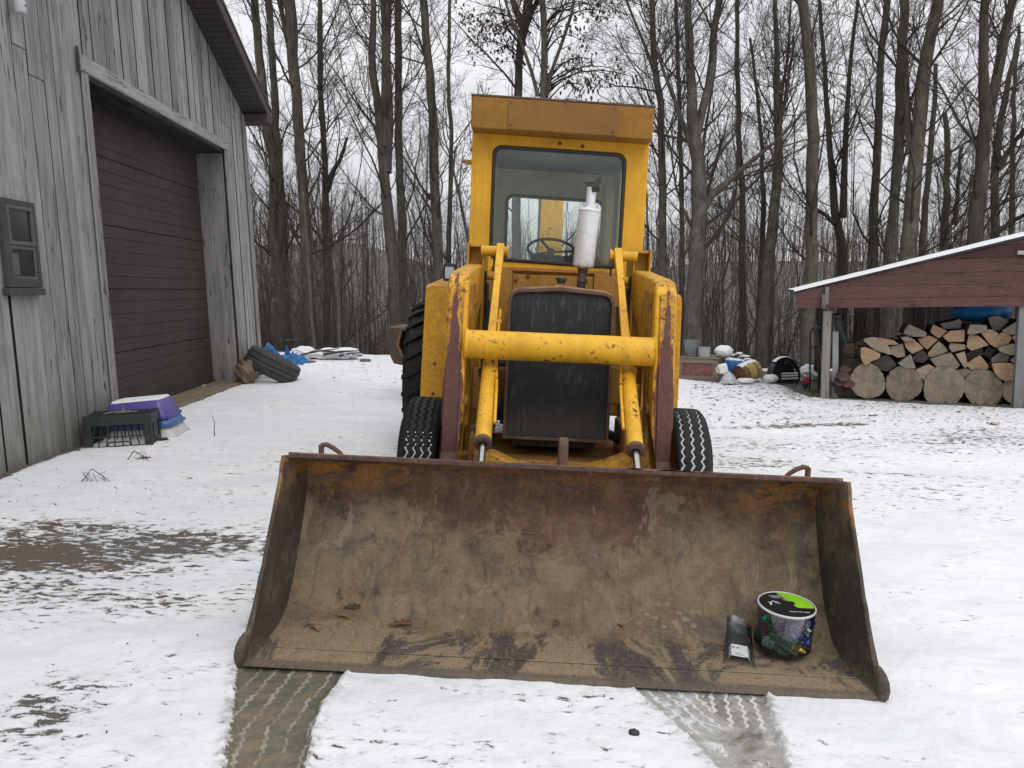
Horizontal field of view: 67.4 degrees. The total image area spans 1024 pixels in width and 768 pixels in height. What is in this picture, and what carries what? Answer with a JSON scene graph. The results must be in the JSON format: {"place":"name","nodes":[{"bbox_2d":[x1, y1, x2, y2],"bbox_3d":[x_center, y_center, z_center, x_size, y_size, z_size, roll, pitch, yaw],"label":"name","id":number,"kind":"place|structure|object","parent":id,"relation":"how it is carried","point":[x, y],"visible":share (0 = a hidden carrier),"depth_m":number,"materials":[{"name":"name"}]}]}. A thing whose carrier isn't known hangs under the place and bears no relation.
{"place":"outdoors","nodes":[
{"label":"outdoors","id":0,"kind":"place"},
{"bbox_2d":[0,242,1023,767],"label":"ground","id":1,"kind":"structure","parent":0,"point":[136,580],"depth_m":3.28,"materials":[{"name":"snow"}]},
{"bbox_2d":[82,408,160,447],"bbox_3d":[-3.293,0.373,6.503,0.520,0.271,0.340,-3,7,-13],"label":"plastic crate","id":2,"kind":"object","parent":1,"relation":"on","point":[97,421],"visible":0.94,"depth_m":6.37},
{"bbox_2d":[0,0,271,474],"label":"barn","id":3,"kind":"structure","parent":1,"relation":"on","point":[127,261],"depth_m":7.82,"materials":[{"name":"wood"}]},
{"bbox_2d":[0,197,45,295],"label":"window","id":4,"kind":"structure","parent":3,"relation":"in","point":[19,245],"depth_m":5.63,"materials":[{"name":"paint"}]},
{"bbox_2d":[91,103,198,190],"bbox_3d":[-4.165,-2.635,8.527,0.014,0.502,3.614,-2,7,-2],"label":"door panel","id":5,"kind":"structure","parent":3,"relation":"in","point":[117,139],"depth_m":8.62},
{"bbox_2d":[96,155,202,241],"bbox_3d":[-4.147,-2.049,8.599,0.014,0.677,3.614,-2,7,-2],"label":"door panel","id":6,"kind":"structure","parent":3,"relation":"in","point":[130,198],"depth_m":8.70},
{"bbox_2d":[103,225,205,288],"bbox_3d":[-4.127,-1.395,8.680,0.014,0.640,3.614,-2,7,-2],"label":"door panel","id":7,"kind":"structure","parent":3,"relation":"in","point":[135,259],"depth_m":8.78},
{"bbox_2d":[109,289,209,352],"bbox_3d":[-4.107,-0.755,8.759,0.014,0.649,3.614,-2,7,-2],"label":"door panel","id":8,"kind":"structure","parent":3,"relation":"in","point":[140,318],"depth_m":8.86,"materials":[{"name":"wood"}]},
{"bbox_2d":[115,337,213,398],"bbox_3d":[-4.087,-0.096,8.840,0.014,0.679,3.614,-2,7,-2],"label":"door panel","id":9,"kind":"structure","parent":3,"relation":"in","point":[171,369],"depth_m":9.06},
{"bbox_2d":[106,421,189,437],"bbox_3d":[-3.294,0.394,6.943,0.624,0.140,0.464,-2,7,-5],"label":"storage tub","id":10,"kind":"object","parent":1,"relation":"on","point":[178,429],"visible":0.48,"depth_m":6.77,"materials":[{"name":"grey plastic"}]},
{"bbox_2d":[105,413,185,430],"bbox_3d":[-3.308,0.304,6.931,0.584,0.130,0.434,-4,7,-5],"label":"storage tub","id":11,"kind":"object","parent":10,"relation":"on","point":[174,420],"visible":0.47,"depth_m":6.76,"materials":[{"name":"blue plastic"}]},
{"bbox_2d":[107,394,181,419],"bbox_3d":[-3.334,0.218,6.920,0.574,0.186,0.424,-6,7,-4],"label":"storage tub","id":12,"kind":"object","parent":11,"relation":"on","point":[166,405],"visible":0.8,"depth_m":6.78,"materials":[{"name":"purple plastic"}]},
{"bbox_2d":[234,359,257,383],"bbox_3d":[-3.662,-0.153,10.594,0.289,0.394,0.282,1,7,13],"label":"rock","id":13,"kind":"object","parent":1,"relation":"on","point":[245,372],"visible":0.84,"depth_m":10.49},
{"bbox_2d":[244,345,300,382],"bbox_3d":[-3.397,-0.263,10.900,0.774,0.300,0.774,28,-3,-20],"label":"old tyre","id":14,"kind":"object","parent":1,"relation":"on","point":[274,366],"visible":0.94,"depth_m":10.58,"materials":[{"name":"rubber"}]},
{"bbox_2d":[249,136,300,341],"bbox_3d":[-12.059,-4.089,36.980,4.367,16.178,4.735,0,7,9],"label":"bare tree","id":15,"kind":"object","parent":1,"relation":"on","point":[257,237],"visible":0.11,"depth_m":36.99,"materials":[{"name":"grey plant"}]},
{"bbox_2d":[235,0,319,351],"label":"bare tree","id":16,"kind":"object","parent":1,"relation":"on","point":[259,58],"visible":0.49,"depth_m":18.72,"materials":[{"name":"brown plant"}]},
{"bbox_2d":[247,1,353,348],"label":"bare tree","id":17,"kind":"object","parent":1,"relation":"on","point":[271,61],"visible":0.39,"depth_m":19.67,"materials":[{"name":"brown plant"}]},
{"bbox_2d":[275,192,327,349],"bbox_3d":[-4.296,-2.158,15.870,0.923,3.595,1.286,-1,7,0],"label":"sapling","id":18,"kind":"object","parent":1,"relation":"on","point":[314,244],"visible":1,"depth_m":15.62,"materials":[{"name":"brown plant"}]},
{"bbox_2d":[255,238,356,348],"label":"reddish thicket","id":19,"kind":"object","parent":1,"relation":"on","point":[321,310],"visible":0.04,"depth_m":50.11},
{"bbox_2d":[224,0,393,347],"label":"bare tree","id":20,"kind":"object","parent":1,"relation":"on","point":[325,205],"visible":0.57,"depth_m":19.82,"materials":[{"name":"brown plant"}]},
{"bbox_2d":[284,127,347,341],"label":"bare tree","id":21,"kind":"object","parent":1,"relation":"on","point":[316,286],"visible":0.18,"depth_m":48.11,"materials":[{"name":"brown plant"}]},
{"bbox_2d":[228,0,412,349],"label":"bare tree","id":22,"kind":"object","parent":1,"relation":"on","point":[288,17],"visible":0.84,"depth_m":17.87,"materials":[{"name":"brown plant"}]},
{"bbox_2d":[315,347,361,359],"bbox_3d":[-3.325,-0.569,14.397,1.032,0.242,0.558,-1,7,0],"label":"snow lump","id":23,"kind":"object","parent":1,"relation":"on","point":[318,355],"visible":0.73,"depth_m":14.24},
{"bbox_2d":[325,241,354,347],"bbox_3d":[-3.507,-1.619,15.831,0.592,2.672,0.441,-1,7,0],"label":"sapling","id":24,"kind":"object","parent":1,"relation":"on","point":[335,256],"visible":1,"depth_m":15.74,"materials":[{"name":"brown plant"}]},
{"bbox_2d":[281,0,418,353],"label":"bare tree","id":25,"kind":"object","parent":1,"relation":"on","point":[333,289],"visible":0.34,"depth_m":28.14,"materials":[{"name":"brown plant"}]},
{"bbox_2d":[346,189,387,354],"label":"bare tree","id":26,"kind":"object","parent":1,"relation":"on","point":[372,269],"visible":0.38,"depth_m":47.67,"materials":[{"name":"brown plant"}]},
{"bbox_2d":[300,0,467,281],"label":"bare tree","id":27,"kind":"object","parent":1,"relation":"on","point":[434,198],"visible":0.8,"depth_m":17.37,"materials":[{"name":"grey plant"}]},
{"bbox_2d":[287,0,497,354],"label":"bare tree","id":28,"kind":"object","parent":1,"relation":"on","point":[383,103],"visible":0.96,"depth_m":16.91,"materials":[{"name":"brown plant"}]},
{"bbox_2d":[327,0,472,323],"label":"bare tree","id":29,"kind":"object","parent":1,"relation":"on","point":[399,191],"visible":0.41,"depth_m":18.52,"materials":[{"name":"brown plant"}]},
{"bbox_2d":[364,91,458,303],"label":"bare tree","id":30,"kind":"object","parent":1,"relation":"on","point":[408,215],"visible":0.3,"depth_m":42.57,"materials":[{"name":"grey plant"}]},
{"bbox_2d":[394,112,463,285],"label":"bare tree","id":31,"kind":"object","parent":1,"relation":"on","point":[429,190],"visible":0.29,"depth_m":49.49,"materials":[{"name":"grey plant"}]},
{"bbox_2d":[381,0,509,263],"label":"bare tree","id":32,"kind":"object","parent":1,"relation":"on","point":[449,114],"visible":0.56,"depth_m":21.96,"materials":[{"name":"brown plant"}]},
{"bbox_2d":[448,147,471,242],"bbox_3d":[-0.871,-2.514,15.142,0.671,4.662,1.444,-1,7,0],"label":"dead tree","id":33,"kind":"object","parent":1,"relation":"on","point":[459,191],"visible":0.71,"depth_m":15.12,"materials":[{"name":"brown plant"}]},
{"bbox_2d":[8,359,1023,748],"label":"leaf litter","id":34,"kind":"object","parent":1,"relation":"on","point":[732,421],"visible":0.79,"depth_m":9.77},
{"bbox_2d":[438,0,643,258],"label":"bare tree","id":35,"kind":"object","parent":1,"relation":"on","point":[516,209],"visible":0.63,"depth_m":16.37,"materials":[{"name":"brown plant"}]},
{"bbox_2d":[445,0,646,252],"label":"bare tree","id":36,"kind":"object","parent":1,"relation":"on","point":[544,87],"visible":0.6,"depth_m":15.93,"materials":[{"name":"brown plant"}]},
{"bbox_2d":[234,93,889,701],"bbox_3d":[0.316,-0.813,5.874,2.370,3.026,6.717,3,7,2],"label":"backhoe loader","id":37,"kind":"object","parent":1,"relation":"on","point":[488,553],"visible":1,"depth_m":3.30,"materials":[{"name":"metal"}]},
{"bbox_2d":[384,324,407,364],"bbox_3d":[-1.301,-0.517,9.539,0.399,0.458,0.518,-27,18,-24],"label":"scrap bucket","id":38,"kind":"object","parent":37,"relation":"attached to","point":[395,337],"visible":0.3,"depth_m":9.51,"materials":[{"name":"metal"}]},
{"bbox_2d":[726,622,752,662],"bbox_3d":[0.884,1.003,2.995,0.122,0.098,0.270,1,7,15],"label":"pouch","id":39,"kind":"object","parent":37,"relation":"in","point":[738,644],"visible":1,"depth_m":3.02,"materials":[{"name":"plastic"}]},
{"bbox_2d":[754,591,816,657],"bbox_3d":[1.059,0.933,2.985,0.218,0.170,0.218,3,11,2],"label":"clear plastic drum","id":40,"kind":"object","parent":37,"relation":"in","point":[786,605],"visible":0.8,"depth_m":2.96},
{"bbox_2d":[255,216,928,365],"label":"woods","id":41,"kind":"object","parent":1,"relation":"on","point":[737,316],"visible":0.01,"depth_m":32.40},
{"bbox_2d":[257,259,939,368],"bbox_3d":[-0.645,0.338,20.430,37.855,8.180,11.295,-1,7,0],"label":"brush","id":42,"kind":"object","parent":1,"relation":"on","point":[374,347],"visible":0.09,"depth_m":17.01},
{"bbox_2d":[248,74,1022,368],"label":"undergrowth","id":43,"kind":"object","parent":1,"relation":"on","point":[377,300],"visible":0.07,"depth_m":18.07,"materials":[{"name":"brown plant"}]},
{"bbox_2d":[252,173,1023,358],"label":"woods","id":44,"kind":"object","parent":1,"relation":"on","point":[824,235],"visible":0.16,"depth_m":88.80,"materials":[{"name":"plant"}]},
{"bbox_2d":[568,0,767,278],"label":"bare tree","id":45,"kind":"object","parent":1,"relation":"on","point":[661,239],"visible":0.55,"depth_m":16.44,"materials":[{"name":"brown plant"}]},
{"bbox_2d":[619,0,717,285],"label":"bare tree","id":46,"kind":"object","parent":1,"relation":"on","point":[681,151],"visible":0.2,"depth_m":20.75,"materials":[{"name":"brown plant"}]},
{"bbox_2d":[679,167,716,355],"bbox_3d":[4.409,-2.386,18.792,1.211,6.133,0.664,-4,8,-26],"label":"bare tree","id":47,"kind":"object","parent":1,"relation":"on","point":[681,263],"visible":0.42,"depth_m":18.48,"materials":[{"name":"brown plant"}]},
{"bbox_2d":[679,355,728,382],"bbox_3d":[3.213,-0.268,12.900,0.709,0.400,0.650,3,8,30],"label":"wooden chest","id":48,"kind":"object","parent":1,"relation":"on","point":[696,368],"visible":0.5,"depth_m":12.63,"materials":[{"name":"brown wood"}]},
{"bbox_2d":[683,340,700,355],"bbox_3d":[3.025,-0.606,12.911,0.282,0.266,0.286,-1,7,0],"label":"bucket","id":49,"kind":"object","parent":48,"relation":"on","point":[691,347],"visible":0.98,"depth_m":12.82,"materials":[{"name":"grey paint"}]},
{"bbox_2d":[668,113,758,346],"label":"bare tree","id":50,"kind":"object","parent":1,"relation":"on","point":[705,264],"visible":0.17,"depth_m":41.97,"materials":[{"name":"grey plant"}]},
{"bbox_2d":[654,0,797,353],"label":"bare tree","id":51,"kind":"object","parent":1,"relation":"on","point":[742,226],"visible":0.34,"depth_m":17.95,"materials":[{"name":"brown plant"}]},
{"bbox_2d":[703,122,759,344],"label":"bare tree","id":52,"kind":"object","parent":1,"relation":"on","point":[726,262],"visible":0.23,"depth_m":46.31,"materials":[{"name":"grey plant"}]},
{"bbox_2d":[704,175,788,341],"bbox_3d":[10.980,-3.219,36.510,4.382,14.771,3.996,0,7,4],"label":"bare tree","id":53,"kind":"object","parent":1,"relation":"on","point":[758,241],"visible":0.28,"depth_m":36.22,"materials":[{"name":"brown plant"}]},
{"bbox_2d":[733,359,762,379],"bbox_3d":[3.864,-0.201,12.600,0.360,0.342,0.336,-21,15,-23],"label":"rusty drum","id":54,"kind":"object","parent":1,"relation":"on","point":[751,368],"visible":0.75,"depth_m":12.49,"materials":[{"name":"metal"}]},
{"bbox_2d":[716,178,782,354],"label":"bare tree","id":55,"kind":"object","parent":1,"relation":"on","point":[749,256],"visible":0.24,"depth_m":42.82,"materials":[{"name":"brown plant"}]},
{"bbox_2d":[582,0,918,355],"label":"bare tree","id":56,"kind":"object","parent":1,"relation":"on","point":[702,196],"visible":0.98,"depth_m":14.89,"materials":[{"name":"grey plant"}]},
{"bbox_2d":[701,0,804,317],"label":"bare tree","id":57,"kind":"object","parent":1,"relation":"on","point":[763,222],"visible":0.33,"depth_m":19.95,"materials":[{"name":"brown plant"}]},
{"bbox_2d":[707,0,851,363],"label":"bare tree","id":58,"kind":"object","parent":1,"relation":"on","point":[773,303],"visible":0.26,"depth_m":25.04,"materials":[{"name":"brown plant"}]},
{"bbox_2d":[767,356,800,383],"bbox_3d":[4.476,-0.176,12.606,0.540,0.570,0.200,-2,-5,-9],"label":"round black grill","id":59,"kind":"object","parent":1,"relation":"on","point":[781,368],"visible":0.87,"depth_m":12.69,"materials":[{"name":"metal"}]},
{"bbox_2d":[734,0,862,368],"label":"bare tree","id":60,"kind":"object","parent":1,"relation":"on","point":[811,194],"visible":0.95,"depth_m":15.81,"materials":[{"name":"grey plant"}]},
{"bbox_2d":[802,328,820,391],"bbox_3d":[4.526,-0.367,11.546,0.345,0.932,0.325,-1,7,0],"label":"hand truck","id":61,"kind":"object","parent":1,"relation":"on","point":[806,381],"visible":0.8,"depth_m":11.58,"materials":[{"name":"metal"}]},
{"bbox_2d":[675,0,961,367],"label":"bare tree","id":62,"kind":"object","parent":1,"relation":"on","point":[764,302],"visible":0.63,"depth_m":16.89,"materials":[{"name":"grey plant"}]},
{"bbox_2d":[744,0,926,330],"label":"bare tree","id":63,"kind":"object","parent":1,"relation":"on","point":[831,165],"visible":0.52,"depth_m":18.93,"materials":[{"name":"brown plant"}]},
{"bbox_2d":[850,360,884,398],"bbox_3d":[5.045,-0.071,10.960,0.460,0.505,0.502,1,7,18],"label":"log round","id":64,"kind":"object","parent":1,"relation":"on","point":[868,379],"visible":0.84,"depth_m":10.75,"materials":[{"name":"brown wood"}]},
{"bbox_2d":[857,345,879,365],"bbox_3d":[5.046,-0.406,10.876,0.257,0.256,0.427,1,7,18],"label":"split log","id":65,"kind":"object","parent":64,"relation":"on","point":[866,355],"visible":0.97,"depth_m":10.69,"materials":[{"name":"beige wood"}]},
{"bbox_2d":[871,353,896,370],"bbox_3d":[5.271,-0.318,10.944,0.319,0.233,0.448,1,7,18],"label":"split log","id":66,"kind":"object","parent":64,"relation":"on","point":[884,362],"visible":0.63,"depth_m":10.75,"materials":[{"name":"grey wood"}]},
{"bbox_2d":[821,0,948,335],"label":"bare tree","id":67,"kind":"object","parent":1,"relation":"on","point":[877,151],"visible":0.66,"depth_m":17.84,"materials":[{"name":"brown plant"}]},
{"bbox_2d":[757,0,1023,363],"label":"bare tree","id":68,"kind":"object","parent":1,"relation":"on","point":[915,130],"visible":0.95,"depth_m":15.24,"materials":[{"name":"brown plant"}]},
{"bbox_2d":[818,0,973,353],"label":"bare tree","id":69,"kind":"object","parent":1,"relation":"on","point":[889,253],"visible":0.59,"depth_m":16.43,"materials":[{"name":"brown plant"}]},
{"bbox_2d":[883,364,922,400],"bbox_3d":[5.502,-0.031,10.848,0.473,0.506,0.480,1,7,18],"label":"log round","id":70,"kind":"object","parent":1,"relation":"on","point":[902,383],"visible":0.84,"depth_m":10.64,"materials":[{"name":"brown wood"}]},
{"bbox_2d":[894,352,915,368],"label":"split log","id":71,"kind":"object","parent":70,"relation":"on","point":[906,361],"visible":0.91,"depth_m":10.57,"materials":[{"name":"beige wood"}]},
{"bbox_2d":[888,342,904,357],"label":"split log","id":72,"kind":"object","parent":71,"relation":"on","point":[898,351],"visible":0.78,"depth_m":10.66,"materials":[{"name":"beige wood"}]},
{"bbox_2d":[860,335,890,354],"bbox_3d":[5.147,-0.554,10.889,0.369,0.247,0.437,1,7,18],"label":"split log","id":73,"kind":"object","parent":72,"relation":"on","point":[874,343],"visible":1,"depth_m":10.69,"materials":[{"name":"brown wood"}]},
{"bbox_2d":[788,232,1023,407],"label":"woodshed","id":74,"kind":"object","parent":1,"relation":"on","point":[932,288],"visible":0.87,"depth_m":10.23,"materials":[{"name":"wood"}]},
{"bbox_2d":[831,313,855,364],"bbox_3d":[4.783,-0.565,10.919,0.124,0.988,0.244,-27,6,3],"label":"shovel","id":75,"kind":"object","parent":74,"relation":"attached to","point":[838,325],"visible":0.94,"depth_m":10.91,"materials":[{"name":"grey metal"}]},
{"bbox_2d":[835,0,1023,245],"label":"bare tree","id":76,"kind":"object","parent":1,"relation":"on","point":[978,208],"visible":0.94,"depth_m":14.82,"materials":[{"name":"brown plant"}]},
{"bbox_2d":[857,63,1023,256],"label":"bare tree","id":77,"kind":"object","parent":1,"relation":"on","point":[924,216],"visible":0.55,"depth_m":19.00,"materials":[{"name":"brown plant"}]},
{"bbox_2d":[920,364,964,402],"bbox_3d":[5.956,0.028,10.677,0.498,0.597,0.500,1,7,18],"label":"log round","id":78,"kind":"object","parent":1,"relation":"on","point":[943,383],"visible":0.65,"depth_m":10.46,"materials":[{"name":"brown wood"}]},
{"bbox_2d":[914,362,934,380],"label":"split log","id":79,"kind":"object","parent":78,"relation":"on","point":[924,369],"visible":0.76,"depth_m":10.54,"materials":[{"name":"beige wood"}]},
{"bbox_2d":[909,350,928,362],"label":"split log","id":80,"kind":"object","parent":79,"relation":"on","point":[921,356],"visible":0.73,"depth_m":10.60,"materials":[{"name":"grey wood"}]},
{"bbox_2d":[912,335,937,349],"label":"split log","id":81,"kind":"object","parent":80,"relation":"on","point":[927,342],"visible":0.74,"depth_m":10.56,"materials":[{"name":"beige wood"}]},
{"bbox_2d":[899,323,925,336],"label":"split log","id":82,"kind":"object","parent":81,"relation":"on","point":[909,330],"visible":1,"depth_m":10.56,"materials":[{"name":"grey wood"}]},
{"bbox_2d":[927,352,959,368],"bbox_3d":[5.949,-0.325,10.634,0.369,0.252,0.452,1,7,18],"label":"split log","id":83,"kind":"object","parent":78,"relation":"on","point":[946,359],"visible":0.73,"depth_m":10.43,"materials":[{"name":"brown wood"}]},
{"bbox_2d":[955,366,970,378],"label":"split log","id":84,"kind":"object","parent":78,"relation":"on","point":[964,372],"visible":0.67,"depth_m":10.41,"materials":[{"name":"grey wood"}]},
{"bbox_2d":[950,350,967,367],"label":"split log","id":85,"kind":"object","parent":84,"relation":"on","point":[960,357],"visible":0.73,"depth_m":10.35,"materials":[{"name":"beige wood"}]},
{"bbox_2d":[943,341,965,351],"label":"split log","id":86,"kind":"object","parent":85,"relation":"on","point":[952,347],"visible":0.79,"depth_m":10.44,"materials":[{"name":"grey wood"}]},
{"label":"split log","id":87,"kind":"object","parent":86,"relation":"on","visible":0},
{"bbox_2d":[940,328,964,341],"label":"split log","id":88,"kind":"object","parent":87,"relation":"on","point":[954,335],"visible":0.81,"depth_m":10.39,"materials":[{"name":"beige wood"}]},
{"bbox_2d":[885,0,1023,319],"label":"bare tree","id":89,"kind":"object","parent":1,"relation":"on","point":[1010,230],"visible":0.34,"depth_m":18.08,"materials":[{"name":"brown plant"}]},
{"bbox_2d":[889,29,1023,320],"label":"bare tree","id":90,"kind":"object","parent":1,"relation":"on","point":[946,184],"visible":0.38,"depth_m":19.99,"materials":[{"name":"brown plant"}]},
{"bbox_2d":[899,99,1018,256],"bbox_3d":[14.823,-2.823,26.035,3.616,13.850,4.617,-3,7,-17],"label":"bare tree","id":91,"kind":"object","parent":1,"relation":"on","point":[970,158],"visible":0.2,"depth_m":25.27,"materials":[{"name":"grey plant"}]},
{"bbox_2d":[917,93,1022,322],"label":"bare tree","id":92,"kind":"object","parent":1,"relation":"on","point":[960,191],"visible":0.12,"depth_m":38.04,"materials":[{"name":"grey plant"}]},
{"bbox_2d":[932,2,1023,258],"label":"bare tree","id":93,"kind":"object","parent":1,"relation":"on","point":[997,166],"visible":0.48,"depth_m":17.05,"materials":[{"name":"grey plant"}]},
{"bbox_2d":[962,369,1002,404],"bbox_3d":[6.416,0.047,10.550,0.476,0.552,0.477,1,7,18],"label":"log round","id":94,"kind":"object","parent":1,"relation":"on","point":[982,386],"visible":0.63,"depth_m":10.34,"materials":[{"name":"brown wood"}]},
{"bbox_2d":[966,355,988,369],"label":"split log","id":95,"kind":"object","parent":94,"relation":"on","point":[977,362],"visible":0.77,"depth_m":10.39,"materials":[{"name":"beige wood"}]},
{"bbox_2d":[961,347,983,359],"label":"split log","id":96,"kind":"object","parent":95,"relation":"on","point":[969,354],"visible":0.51,"depth_m":10.46,"materials":[{"name":"wood"}]},
{"bbox_2d":[963,334,987,350],"bbox_3d":[6.318,-0.577,10.512,0.254,0.210,0.436,1,7,18],"label":"split log","id":97,"kind":"object","parent":96,"relation":"on","point":[972,342],"visible":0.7,"depth_m":10.33,"materials":[{"name":"beige wood"}]},
{"bbox_2d":[961,323,986,334],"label":"split log","id":98,"kind":"object","parent":97,"relation":"on","point":[971,328],"visible":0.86,"depth_m":10.26,"materials":[{"name":"grey wood"}]},
{"bbox_2d":[1000,380,1023,404],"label":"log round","id":99,"kind":"object","parent":1,"relation":"on","point":[1007,393],"visible":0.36,"depth_m":10.28,"materials":[{"name":"brown wood"}]},
{"bbox_2d":[985,361,1013,380],"bbox_3d":[6.615,-0.188,10.410,0.320,0.240,0.441,1,7,18],"label":"split log","id":100,"kind":"object","parent":99,"relation":"on","point":[1003,371],"visible":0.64,"depth_m":10.22,"materials":[{"name":"brown wood"}]},
{"bbox_2d":[983,351,1008,362],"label":"split log","id":101,"kind":"object","parent":100,"relation":"on","point":[997,356],"visible":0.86,"depth_m":10.30,"materials":[{"name":"grey wood"}]},
{"bbox_2d":[989,343,1014,354],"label":"split log","id":102,"kind":"object","parent":101,"relation":"on","point":[1009,349],"visible":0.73,"depth_m":10.16,"materials":[{"name":"grey wood"}]},
{"bbox_2d":[987,331,1011,347],"bbox_3d":[6.569,-0.611,10.425,0.265,0.208,0.426,1,7,18],"label":"split log","id":103,"kind":"object","parent":102,"relation":"on","point":[1001,339],"visible":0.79,"depth_m":10.23,"materials":[{"name":"beige wood"}]},
{"bbox_2d":[975,329,998,343],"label":"split log","id":104,"kind":"object","parent":103,"relation":"on","point":[989,336],"visible":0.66,"depth_m":10.24,"materials":[{"name":"beige wood"}]},
{"bbox_2d":[982,315,1008,330],"bbox_3d":[6.597,-0.840,10.522,0.245,0.212,0.435,1,7,18],"label":"split log","id":105,"kind":"object","parent":104,"relation":"on","point":[995,323],"visible":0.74,"depth_m":10.33,"materials":[{"name":"grey wood"}]},
{"bbox_2d":[950,306,1011,322],"bbox_3d":[6.526,-1.015,10.700,0.740,0.326,0.588,1,7,18],"label":"blue tarp bundle","id":106,"kind":"object","parent":105,"relation":"on","point":[974,314],"visible":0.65,"depth_m":10.49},
{"bbox_2d":[224,0,1023,267],"label":"sky","id":107,"kind":"structure","parent":0,"point":[469,84],"materials":[{"name":"white"}]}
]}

